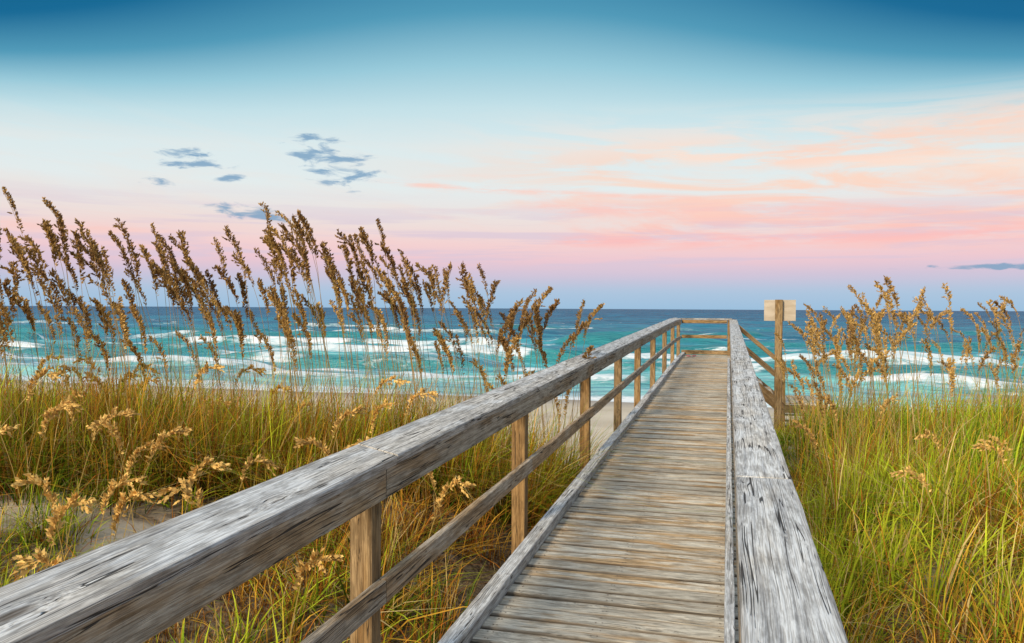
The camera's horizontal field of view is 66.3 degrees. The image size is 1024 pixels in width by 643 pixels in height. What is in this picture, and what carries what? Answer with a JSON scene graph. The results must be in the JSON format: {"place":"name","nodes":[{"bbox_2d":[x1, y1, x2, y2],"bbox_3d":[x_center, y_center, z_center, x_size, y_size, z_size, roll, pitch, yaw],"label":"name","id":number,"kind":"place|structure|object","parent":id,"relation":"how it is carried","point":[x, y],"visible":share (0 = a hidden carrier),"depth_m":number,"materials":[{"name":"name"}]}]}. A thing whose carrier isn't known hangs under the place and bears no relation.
{"place":"outdoors","nodes":[
{"label":"outdoors","id":0,"kind":"place"},
{"bbox_2d":[0,351,1023,642],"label":"dune grass","id":1,"kind":"structure","parent":0,"point":[848,581],"depth_m":4.76,"materials":[{"name":"green plant"}]},
{"bbox_2d":[0,306,1023,411],"bbox_3d":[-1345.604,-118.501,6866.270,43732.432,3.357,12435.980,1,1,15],"label":"ocean","id":2,"kind":"structure","parent":0,"point":[609,327],"depth_m":119.00,"materials":[{"name":"teal liquid"}]},
{"bbox_2d":[0,379,1023,642],"bbox_3d":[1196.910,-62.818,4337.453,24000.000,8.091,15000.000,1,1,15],"label":"sand ground","id":3,"kind":"structure","parent":0,"point":[156,513],"depth_m":5.20,"materials":[{"name":"beige sand"}]},
{"bbox_2d":[0,318,847,642],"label":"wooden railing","id":4,"kind":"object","parent":3,"relation":"on","point":[590,562],"visible":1,"depth_m":3.71,"materials":[{"name":"grey wood"}]},
{"bbox_2d":[0,301,1023,606],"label":"sea oat leaves","id":5,"kind":"object","parent":3,"relation":"on","point":[56,463],"visible":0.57,"depth_m":6.20,"materials":[{"name":"green plant"}]},
{"bbox_2d":[0,186,1023,642],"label":"sea oats","id":6,"kind":"object","parent":3,"relation":"on","point":[178,290],"visible":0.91,"depth_m":6.42,"materials":[{"name":"brown plant"}]},
{"bbox_2d":[731,319,820,425],"bbox_3d":[6.941,2.104,21.075,2.185,4.314,4.499,1,1,15],"label":"stair railing","id":7,"kind":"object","parent":3,"relation":"on","point":[767,391],"depth_m":18.98,"materials":[{"name":"brown wood"}]},
{"bbox_2d":[764,300,795,427],"bbox_3d":[5.973,1.414,17.532,0.672,3.804,0.161,1,1,20],"label":"beach sign","id":8,"kind":"object","parent":3,"relation":"on","point":[778,312],"visible":0.72,"depth_m":17.47,"materials":[{"name":"brown wood"}]},
{"bbox_2d":[0,0,1023,310],"label":"sky","id":9,"kind":"structure","parent":0,"point":[618,154],"materials":[{"name":"blue"}]}
]}

